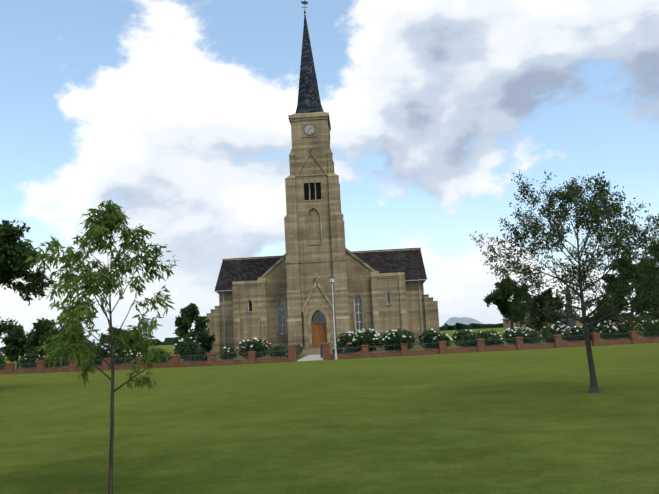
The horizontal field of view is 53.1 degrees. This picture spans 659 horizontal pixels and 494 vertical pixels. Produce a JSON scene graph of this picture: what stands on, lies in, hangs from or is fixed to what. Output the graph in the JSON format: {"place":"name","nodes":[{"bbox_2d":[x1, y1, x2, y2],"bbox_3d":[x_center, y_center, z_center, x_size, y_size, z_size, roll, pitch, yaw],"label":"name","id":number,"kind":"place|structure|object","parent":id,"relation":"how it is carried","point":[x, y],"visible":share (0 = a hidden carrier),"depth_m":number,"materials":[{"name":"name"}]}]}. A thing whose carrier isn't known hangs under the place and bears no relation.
{"place":"outdoors","nodes":[
{"label":"outdoors","id":0,"kind":"place"},
{"bbox_2d":[295,354,322,361],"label":"foot path","id":1,"kind":"structure","parent":0,"point":[312,357],"depth_m":52.92,"materials":[{"name":"concrete"}]},
{"bbox_2d":[206,1,439,357],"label":"church","id":2,"kind":"structure","parent":0,"point":[285,300],"depth_m":67.76,"materials":[{"name":"stone"}]},
{"bbox_2d":[0,320,658,493],"bbox_3d":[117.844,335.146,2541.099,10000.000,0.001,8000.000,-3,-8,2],"label":"ground","id":3,"kind":"structure","parent":0,"point":[535,421],"depth_m":12.94,"materials":[{"name":"green plant"}]},
{"bbox_2d":[1,325,39,367],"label":"tree","id":4,"kind":"object","parent":3,"relation":"on","point":[14,345],"visible":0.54,"depth_m":64.07,"materials":[{"name":"green plant"}]},
{"bbox_2d":[0,218,56,338],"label":"tree","id":5,"kind":"object","parent":3,"relation":"on","point":[15,253],"visible":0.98,"depth_m":30.11,"materials":[{"name":"green plant"}]},
{"bbox_2d":[23,318,58,360],"bbox_3d":[-26.643,8.975,61.372,3.530,4.856,4.182,0,-8,-24],"label":"tree","id":6,"kind":"object","parent":3,"relation":"on","point":[43,328],"visible":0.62,"depth_m":60.81,"materials":[{"name":"green plant"}]},
{"bbox_2d":[43,326,87,350],"bbox_3d":[-22.784,8.599,57.849,3.400,4.268,4.235,-8,-9,35],"label":"tree","id":7,"kind":"object","parent":3,"relation":"on","point":[49,341],"visible":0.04,"depth_m":57.31,"materials":[{"name":"green plant"}]},
{"bbox_2d":[24,199,178,493],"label":"young tree","id":8,"kind":"object","parent":3,"relation":"on","point":[110,221],"visible":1,"depth_m":7.70,"materials":[{"name":"green plant"}]},
{"bbox_2d":[98,326,117,344],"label":"tree","id":9,"kind":"object","parent":3,"relation":"on","point":[104,336],"visible":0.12,"depth_m":72.20,"materials":[{"name":"green plant"}]},
{"bbox_2d":[96,328,129,364],"bbox_3d":[-19.425,9.152,59.978,3.491,3.388,3.178,-3,-8,2],"label":"tree","id":10,"kind":"object","parent":3,"relation":"on","point":[114,334],"visible":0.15,"depth_m":60.00,"materials":[{"name":"green plant"}]},
{"bbox_2d":[118,336,148,359],"bbox_3d":[-17.204,8.884,56.868,2.982,3.082,2.798,4,-10,-42],"label":"tree","id":11,"kind":"object","parent":3,"relation":"on","point":[130,341],"visible":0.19,"depth_m":56.43,"materials":[{"name":"green plant"}]},
{"bbox_2d":[172,303,209,361],"bbox_3d":[-12.979,7.998,62.213,3.796,5.594,3.512,-3,-8,2],"label":"tree","id":12,"kind":"object","parent":3,"relation":"on","point":[190,312],"visible":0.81,"depth_m":61.46,"materials":[{"name":"green plant"}]},
{"bbox_2d":[191,330,215,361],"bbox_3d":[-10.709,8.650,55.605,2.549,3.266,2.767,-3,-8,2],"label":"tree","id":13,"kind":"object","parent":3,"relation":"on","point":[205,340],"visible":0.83,"depth_m":55.40,"materials":[{"name":"green plant"}]},
{"bbox_2d":[0,342,656,374],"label":"fence edge soil","id":14,"kind":"structure","parent":3,"relation":"on","point":[332,359],"depth_m":48.24,"materials":[{"name":"brown soil"}]},
{"bbox_2d":[0,313,657,353],"bbox_3d":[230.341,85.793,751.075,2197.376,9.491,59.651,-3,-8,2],"label":"treeline","id":15,"kind":"object","parent":3,"relation":"on","point":[445,327],"visible":0.15,"depth_m":751.80,"materials":[{"name":"green plant"}]},
{"bbox_2d":[0,318,658,369],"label":"rose bushes","id":16,"kind":"object","parent":3,"relation":"on","point":[431,336],"visible":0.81,"depth_m":49.70,"materials":[{"name":"green plant"}]},
{"bbox_2d":[0,331,658,373],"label":"fence wall","id":17,"kind":"structure","parent":3,"relation":"on","point":[294,352],"depth_m":48.38,"materials":[{"name":"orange brick"}]},
{"bbox_2d":[329,276,336,359],"bbox_3d":[0.322,5.145,48.137,0.500,6.080,0.500,-3,-8,2],"label":"lamp post","id":18,"kind":"object","parent":3,"relation":"on","point":[331,278],"visible":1,"depth_m":48.12,"materials":[{"name":"metal"}]},
{"bbox_2d":[482,277,530,328],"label":"tree","id":19,"kind":"object","parent":3,"relation":"on","point":[501,302],"visible":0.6,"depth_m":79.27,"materials":[{"name":"green plant"}]},
{"bbox_2d":[502,309,581,334],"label":"farm house","id":20,"kind":"structure","parent":3,"relation":"on","point":[525,325],"depth_m":108.19,"materials":[{"name":"paint"}]},
{"bbox_2d":[526,288,563,330],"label":"tree","id":21,"kind":"object","parent":3,"relation":"on","point":[545,293],"visible":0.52,"depth_m":91.59,"materials":[{"name":"green plant"}]},
{"bbox_2d":[470,169,658,392],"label":"tree","id":22,"kind":"object","parent":3,"relation":"on","point":[592,206],"visible":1,"depth_m":16.59,"materials":[{"name":"green plant"}]},
{"bbox_2d":[565,285,575,328],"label":"monument","id":23,"kind":"object","parent":3,"relation":"on","point":[570,322],"visible":0.19,"depth_m":106.85,"materials":[{"name":"stone"}]},
{"bbox_2d":[588,303,623,339],"bbox_3d":[22.713,6.148,53.841,3.108,3.517,3.233,-3,-8,2],"label":"tree","id":24,"kind":"object","parent":3,"relation":"on","point":[611,318],"visible":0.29,"depth_m":53.33,"materials":[{"name":"green plant"}]},
{"bbox_2d":[595,258,658,321],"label":"tree","id":25,"kind":"object","parent":3,"relation":"on","point":[608,277],"visible":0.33,"depth_m":69.03,"materials":[{"name":"green plant"}]},
{"bbox_2d":[639,244,658,279],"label":"tree","id":26,"kind":"object","parent":3,"relation":"on","point":[655,255],"visible":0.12,"depth_m":70.54,"materials":[{"name":"green plant"}]},
{"bbox_2d":[640,288,658,334],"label":"tree","id":27,"kind":"object","parent":3,"relation":"on","point":[656,305],"visible":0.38,"depth_m":55.58,"materials":[{"name":"green plant"}]},
{"bbox_2d":[0,0,658,347],"label":"sky","id":28,"kind":"structure","parent":0,"point":[175,113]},
{"bbox_2d":[441,317,483,326],"bbox_3d":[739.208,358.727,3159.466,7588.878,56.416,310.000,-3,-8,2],"label":"hill","id":29,"kind":"structure","parent":0,"point":[461,320],"depth_m":3019.45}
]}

